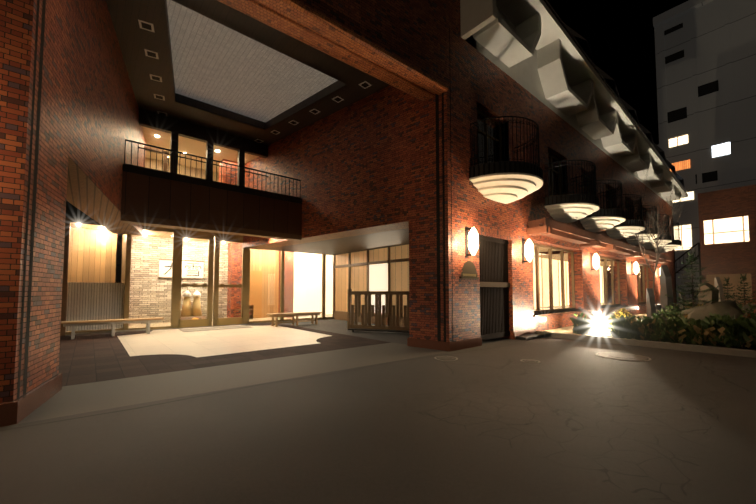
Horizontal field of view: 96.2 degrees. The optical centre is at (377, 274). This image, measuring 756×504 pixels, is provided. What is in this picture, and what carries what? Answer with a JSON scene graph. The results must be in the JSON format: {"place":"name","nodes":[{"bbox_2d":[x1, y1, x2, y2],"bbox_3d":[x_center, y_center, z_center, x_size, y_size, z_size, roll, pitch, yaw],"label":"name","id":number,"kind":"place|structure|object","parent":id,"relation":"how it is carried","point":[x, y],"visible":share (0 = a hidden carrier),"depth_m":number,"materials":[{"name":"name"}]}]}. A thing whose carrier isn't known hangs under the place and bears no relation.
{"place":"outdoors","nodes":[
{"label":"outdoors","id":0,"kind":"place"},
{"bbox_2d":[138,108,267,189],"bbox_3d":[-5.100,-3.245,10.265,3.558,2.300,0.160,2,-4,-40],"label":"upper window frame","id":1,"kind":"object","parent":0,"point":[177,128],"depth_m":10.12,"materials":[{"name":"black metal"}]},
{"bbox_2d":[106,0,389,144],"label":"canopy ceiling","id":2,"kind":"structure","parent":0,"point":[216,65],"depth_m":7.81,"materials":[{"name":"white paint"}]},
{"bbox_2d":[66,0,687,219],"label":"sky","id":3,"kind":"structure","parent":0,"point":[619,34],"materials":[{"name":"black"}]},
{"bbox_2d":[0,305,755,503],"bbox_3d":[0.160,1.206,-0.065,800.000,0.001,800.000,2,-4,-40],"label":"ground","id":4,"kind":"structure","parent":0,"point":[568,421],"depth_m":2.80,"materials":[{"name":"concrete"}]},
{"bbox_2d":[0,0,74,426],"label":"pier","id":5,"kind":"structure","parent":4,"relation":"on","point":[36,48],"depth_m":3.35,"materials":[{"name":"brick"}]},
{"bbox_2d":[60,217,332,335],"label":"entrance glazing","id":6,"kind":"structure","parent":4,"relation":"on","point":[211,285],"depth_m":11.18,"materials":[{"name":"clear glass"}]},
{"bbox_2d":[121,164,301,240],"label":"balcony parapet","id":7,"kind":"structure","parent":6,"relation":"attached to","point":[153,198],"depth_m":8.39,"materials":[{"name":"brown wood"}]},
{"bbox_2d":[124,139,300,198],"bbox_3d":[-3.934,-2.606,8.796,4.237,0.580,0.030,2,-4,-40],"label":"bay railing","id":8,"kind":"object","parent":7,"relation":"on","point":[185,154],"visible":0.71,"depth_m":8.48,"materials":[{"name":"black metal"}]},
{"bbox_2d":[66,223,332,331],"bbox_3d":[-6.315,0.224,12.611,13.500,3.200,2.400,2,-4,-40],"label":"lobby interior","id":9,"kind":"object","parent":4,"relation":"on","point":[265,257],"depth_m":12.73,"materials":[{"name":"glass"}]},
{"bbox_2d":[66,0,145,234],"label":"wing wall","id":10,"kind":"structure","parent":9,"relation":"attached to","point":[104,117],"depth_m":5.78,"materials":[{"name":"brick"}]},
{"bbox_2d":[180,291,206,319],"bbox_3d":[-7.004,1.216,12.832,0.900,1.200,0.695,2,-4,-40],"label":"statue","id":11,"kind":"object","parent":9,"relation":"in","point":[185,311],"depth_m":12.77,"materials":[{"name":"white stone"}]},
{"bbox_2d":[141,126,258,184],"bbox_3d":[-6.138,-3.076,11.476,4.758,2.040,3.000,2,-4,-40],"label":"window glass","id":12,"kind":"object","parent":9,"relation":"on","point":[183,145],"depth_m":11.67,"materials":[{"name":"clear glass"}]},
{"bbox_2d":[237,305,253,318],"bbox_3d":[-5.651,1.583,14.195,0.750,0.600,0.350,2,-4,-40],"label":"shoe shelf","id":13,"kind":"object","parent":9,"relation":"in","point":[251,311],"depth_m":14.45,"materials":[{"name":"brown wood"}]},
{"bbox_2d":[0,318,523,430],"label":"entrance paving","id":14,"kind":"structure","parent":4,"relation":"on","point":[94,358],"depth_m":5.89,"materials":[{"name":"stone"}]},
{"bbox_2d":[61,317,163,338],"bbox_3d":[-7.086,1.439,9.158,2.170,0.435,0.380,2,-4,-40],"label":"bench","id":15,"kind":"object","parent":14,"relation":"on","point":[113,322],"visible":0.88,"depth_m":8.99,"materials":[{"name":"brown wood"}]},
{"bbox_2d":[267,311,321,326],"bbox_3d":[-2.927,1.579,12.014,1.930,0.435,0.380,2,-4,-40],"label":"bench","id":16,"kind":"object","parent":14,"relation":"on","point":[277,315],"visible":0.98,"depth_m":11.87,"materials":[{"name":"brown wood"}]},
{"bbox_2d":[264,228,408,326],"bbox_3d":[-0.638,0.350,10.791,3.206,2.770,7.720,2,-4,-40],"label":"bay","id":17,"kind":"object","parent":4,"relation":"on","point":[379,261],"depth_m":12.46,"materials":[{"name":"beige"}]},
{"bbox_2d":[242,85,408,249],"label":"wing wall","id":18,"kind":"structure","parent":17,"relation":"on","point":[348,166],"depth_m":8.93,"materials":[{"name":"brick"}]},
{"bbox_2d":[217,0,447,100],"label":"canopy beam","id":19,"kind":"structure","parent":18,"relation":"attached to","point":[400,45],"depth_m":6.08,"materials":[{"name":"red brick"}]},
{"bbox_2d":[347,289,408,332],"bbox_3d":[0.152,1.054,9.832,2.239,1.270,0.450,-1,-3,20],"label":"wood fence","id":20,"kind":"object","parent":4,"relation":"on","point":[365,312],"visible":0.75,"depth_m":9.85,"materials":[{"name":"brown wood"}]},
{"bbox_2d":[407,0,481,350],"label":"pier","id":21,"kind":"structure","parent":4,"relation":"on","point":[444,306],"depth_m":7.27,"materials":[{"name":"brick"}]},
{"bbox_2d":[459,261,478,278],"bbox_3d":[1.969,-0.100,7.322,0.640,0.390,0.050,2,-4,-40],"label":"wall niche","id":22,"kind":"object","parent":21,"relation":"attached to","point":[468,270],"visible":1,"depth_m":7.30,"materials":[{"name":"beige stone"}]},
{"bbox_2d":[465,226,478,257],"bbox_3d":[2.001,-0.700,7.236,0.270,0.680,0.265,2,-4,-40],"label":"wall lamp","id":23,"kind":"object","parent":21,"relation":"attached to","point":[472,241],"depth_m":7.17,"materials":[{"name":"white glass"}]},
{"bbox_2d":[434,352,650,362],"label":"manhole covers","id":24,"kind":"object","parent":4,"relation":"on","point":[621,356],"visible":1,"depth_m":6.12,"materials":[{"name":"metal"}]},
{"bbox_2d":[476,50,676,338],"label":"front wall","id":25,"kind":"structure","parent":4,"relation":"on","point":[500,89],"depth_m":10.19,"materials":[{"name":"brick"}]},
{"bbox_2d":[479,235,509,339],"bbox_3d":[2.753,0.316,8.154,1.500,2.420,0.110,2,-4,-40],"label":"slatted door","id":26,"kind":"structure","parent":25,"relation":"attached to","point":[494,291],"depth_m":8.16,"materials":[{"name":"black wood"}]},
{"bbox_2d":[469,116,542,203],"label":"balcony","id":27,"kind":"structure","parent":25,"relation":"attached to","point":[505,182],"depth_m":7.38,"materials":[{"name":"grey"}]},
{"bbox_2d":[522,238,533,263],"bbox_3d":[3.911,-0.621,8.862,0.269,0.680,0.265,2,-4,-40],"label":"wall lamp","id":28,"kind":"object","parent":25,"relation":"attached to","point":[528,249],"depth_m":8.79,"materials":[{"name":"white glass"}]},
{"bbox_2d":[477,110,664,230],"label":"balcony doors","id":29,"kind":"structure","parent":25,"relation":"attached to","point":[491,147],"depth_m":8.79,"materials":[{"name":"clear glass"}]},
{"bbox_2d":[475,94,667,239],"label":"lintels","id":30,"kind":"object","parent":25,"relation":"attached to","point":[482,230],"visible":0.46,"depth_m":8.36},
{"bbox_2d":[544,160,599,222],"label":"balcony","id":31,"kind":"structure","parent":25,"relation":"attached to","point":[568,208],"depth_m":9.79,"materials":[{"name":"grey"}]},
{"bbox_2d":[460,0,687,205],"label":"cornice","id":32,"kind":"structure","parent":25,"relation":"on","point":[531,47],"depth_m":9.97,"materials":[{"name":"grey concrete"}]},
{"bbox_2d":[544,0,684,187],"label":"mansard roof","id":33,"kind":"structure","parent":32,"relation":"on","point":[581,42],"depth_m":13.69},
{"bbox_2d":[533,243,656,316],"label":"windows","id":34,"kind":"structure","parent":25,"relation":"attached to","point":[551,285],"depth_m":14.67,"materials":[{"name":"clear glass"}]},
{"bbox_2d":[590,252,599,270],"bbox_3d":[7.771,-0.460,12.146,0.269,0.680,0.265,2,-4,-40],"label":"wall lamp","id":35,"kind":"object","parent":25,"relation":"attached to","point":[596,261],"depth_m":12.08,"materials":[{"name":"white glass"}]},
{"bbox_2d":[527,218,670,263],"bbox_3d":[10.411,-1.017,14.257,16.380,0.400,0.520,2,-4,-40],"label":"canopy","id":36,"kind":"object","parent":25,"relation":"attached to","point":[547,227],"depth_m":11.08,"materials":[{"name":"brown wood"}]},
{"bbox_2d":[578,180,625,231],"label":"balcony","id":37,"kind":"structure","parent":25,"relation":"attached to","point":[600,220],"depth_m":11.49,"materials":[{"name":"grey"}]},
{"bbox_2d":[605,194,644,238],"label":"balcony","id":38,"kind":"structure","parent":25,"relation":"attached to","point":[626,228],"depth_m":13.22,"materials":[{"name":"grey"}]},
{"bbox_2d":[631,261,638,275],"bbox_3d":[11.806,-0.292,15.578,0.270,0.680,0.265,2,-4,-40],"label":"wall lamp","id":39,"kind":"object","parent":25,"relation":"attached to","point":[636,267],"depth_m":15.52,"materials":[{"name":"white glass"}]},
{"bbox_2d":[624,205,659,244],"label":"balcony","id":40,"kind":"structure","parent":25,"relation":"attached to","point":[632,240],"depth_m":14.94,"materials":[{"name":"grey"}]},
{"bbox_2d":[641,214,671,248],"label":"balcony","id":41,"kind":"structure","parent":25,"relation":"attached to","point":[649,244],"depth_m":16.68,"materials":[{"name":"grey"}]},
{"bbox_2d":[654,221,681,252],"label":"balcony","id":42,"kind":"structure","parent":25,"relation":"attached to","point":[673,244],"depth_m":18.34,"materials":[{"name":"grey"}]},
{"bbox_2d":[516,313,755,357],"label":"garden bed","id":43,"kind":"object","parent":4,"relation":"on","point":[603,334],"visible":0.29,"depth_m":7.62,"materials":[{"name":"concrete"}]},
{"bbox_2d":[535,331,551,334],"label":"boulder","id":44,"kind":"object","parent":43,"relation":"on","point":[543,332],"visible":0.94,"depth_m":8.85,"materials":[{"name":"grey stone"}]},
{"bbox_2d":[605,315,635,324],"bbox_3d":[8.030,1.497,11.079,1.030,0.388,0.678,-3,-4,42],"label":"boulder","id":45,"kind":"object","parent":43,"relation":"on","point":[607,321],"visible":0.1,"depth_m":11.21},
{"bbox_2d":[607,308,634,328],"bbox_3d":[7.187,1.304,10.016,0.822,0.675,0.736,2,-4,-40],"label":"yellow shrub","id":46,"kind":"object","parent":43,"relation":"on","point":[617,316],"visible":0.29,"depth_m":10.02,"materials":[{"name":"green plant"}]},
{"bbox_2d":[607,169,689,292],"bbox_3d":[10.630,-1.198,13.442,3.013,6.006,2.656,2,-4,-40],"label":"bare tree","id":47,"kind":"object","parent":43,"relation":"on","point":[656,242],"visible":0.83,"depth_m":13.39,"materials":[{"name":"brown plant"}]},
{"bbox_2d":[570,302,755,347],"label":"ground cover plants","id":48,"kind":"object","parent":43,"relation":"on","point":[727,330],"visible":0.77,"depth_m":7.11,"materials":[{"name":"green plant"}]},
{"bbox_2d":[656,305,686,319],"bbox_3d":[7.984,1.220,9.252,0.909,0.787,0.875,2,-4,-40],"label":"green shrub","id":49,"kind":"object","parent":43,"relation":"on","point":[670,311],"visible":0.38,"depth_m":9.24,"materials":[{"name":"green plant"}]},
{"bbox_2d":[660,326,701,344],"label":"plants","id":50,"kind":"object","parent":43,"relation":"on","point":[683,342],"visible":0.12,"depth_m":7.13,"materials":[{"name":"green plant"}]},
{"bbox_2d":[663,252,721,311],"bbox_3d":[10.250,0.466,11.113,1.605,2.450,1.563,1,-3,-28],"label":"fir tree","id":51,"kind":"object","parent":43,"relation":"on","point":[693,292],"visible":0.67,"depth_m":11.14,"materials":[{"name":"green plant"}]},
{"bbox_2d":[679,305,707,317],"bbox_3d":[9.204,1.209,9.231,1.283,0.782,1.464,0,-3,-3],"label":"boulder","id":52,"kind":"object","parent":43,"relation":"on","point":[687,311],"visible":0.04,"depth_m":9.48,"materials":[{"name":"grey stone"}]},
{"bbox_2d":[687,301,744,344],"bbox_3d":[7.758,1.062,7.713,1.130,0.927,1.293,-2,-4,39],"label":"boulder","id":53,"kind":"object","parent":43,"relation":"on","point":[722,308],"visible":0.29,"depth_m":7.47,"materials":[{"name":"grey stone"}]},
{"bbox_2d":[723,277,738,303],"bbox_3d":[16.392,1.023,15.850,1.008,1.800,0.854,0,-3,0],"label":"fir tree","id":54,"kind":"object","parent":43,"relation":"on","point":[727,296],"visible":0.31,"depth_m":15.83,"materials":[{"name":"green plant"}]},
{"bbox_2d":[731,273,755,305],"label":"fir tree","id":55,"kind":"object","parent":43,"relation":"on","point":[744,290],"visible":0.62,"depth_m":14.35,"materials":[{"name":"green plant"}]},
{"bbox_2d":[740,304,755,318],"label":"green shrub","id":56,"kind":"object","parent":43,"relation":"on","point":[751,307],"visible":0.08,"depth_m":7.67,"materials":[{"name":"green plant"}]},
{"bbox_2d":[741,303,755,313],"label":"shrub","id":57,"kind":"object","parent":43,"relation":"on","point":[746,306],"visible":0.06,"depth_m":10.00,"materials":[{"name":"green plant"}]},
{"bbox_2d":[743,309,755,347],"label":"russet shrub","id":58,"kind":"object","parent":43,"relation":"on","point":[748,315],"visible":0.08,"depth_m":6.92,"materials":[{"name":"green plant"}]},
{"bbox_2d":[646,288,655,316],"bbox_3d":[8.983,1.104,11.167,0.177,1.300,0.426,-1,-3,21],"label":"standing stone","id":59,"kind":"object","parent":4,"relation":"on","point":[650,304],"visible":0.76,"depth_m":11.09,"materials":[{"name":"stone"}]},
{"bbox_2d":[656,305,662,314],"bbox_3d":[8.551,1.322,10.302,0.132,0.780,0.268,-1,-3,27],"label":"garden light","id":60,"kind":"object","parent":4,"relation":"on","point":[658,307],"visible":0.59,"depth_m":10.33,"materials":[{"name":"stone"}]},
{"bbox_2d":[660,265,673,314],"bbox_3d":[10.449,0.733,12.273,0.204,2.150,0.506,-1,-3,15],"label":"standing stone","id":61,"kind":"object","parent":4,"relation":"on","point":[665,283],"visible":0.76,"depth_m":12.26,"materials":[{"name":"stone"}]},
{"bbox_2d":[679,291,686,309],"bbox_3d":[12.405,1.283,13.793,0.140,1.200,0.350,-1,-3,21],"label":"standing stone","id":62,"kind":"object","parent":4,"relation":"on","point":[681,296],"visible":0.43,"depth_m":13.78,"materials":[{"name":"stone"}]},
{"bbox_2d":[675,242,701,282],"bbox_3d":[22.944,0.082,25.011,1.300,4.695,4.501,2,-4,-40],"label":"outdoor staircase","id":63,"kind":"structure","parent":4,"relation":"on","point":[698,255],"depth_m":24.46,"materials":[{"name":"grey metal"}]},
{"bbox_2d":[653,0,755,303],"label":"building","id":64,"kind":"structure","parent":4,"relation":"on","point":[705,53],"depth_m":27.95,"materials":[{"name":"concrete"}]},
{"bbox_2d":[698,283,718,304],"bbox_3d":[13.934,1.133,14.308,0.250,1.550,0.788,0,-3,9],"label":"rock","id":65,"kind":"object","parent":4,"relation":"on","point":[713,295],"visible":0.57,"depth_m":14.18,"materials":[{"name":"grey stone"}]},
{"bbox_2d":[714,277,724,301],"bbox_3d":[15.436,1.033,15.338,0.150,1.850,0.420,-1,-3,15],"label":"standing stone","id":66,"kind":"object","parent":4,"relation":"on","point":[717,282],"visible":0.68,"depth_m":15.27,"materials":[{"name":"grey stone"}]},
{"bbox_2d":[698,184,755,305],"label":"brick building","id":67,"kind":"structure","parent":4,"relation":"on","point":[727,224],"depth_m":20.78,"materials":[{"name":"brick"}]}
]}

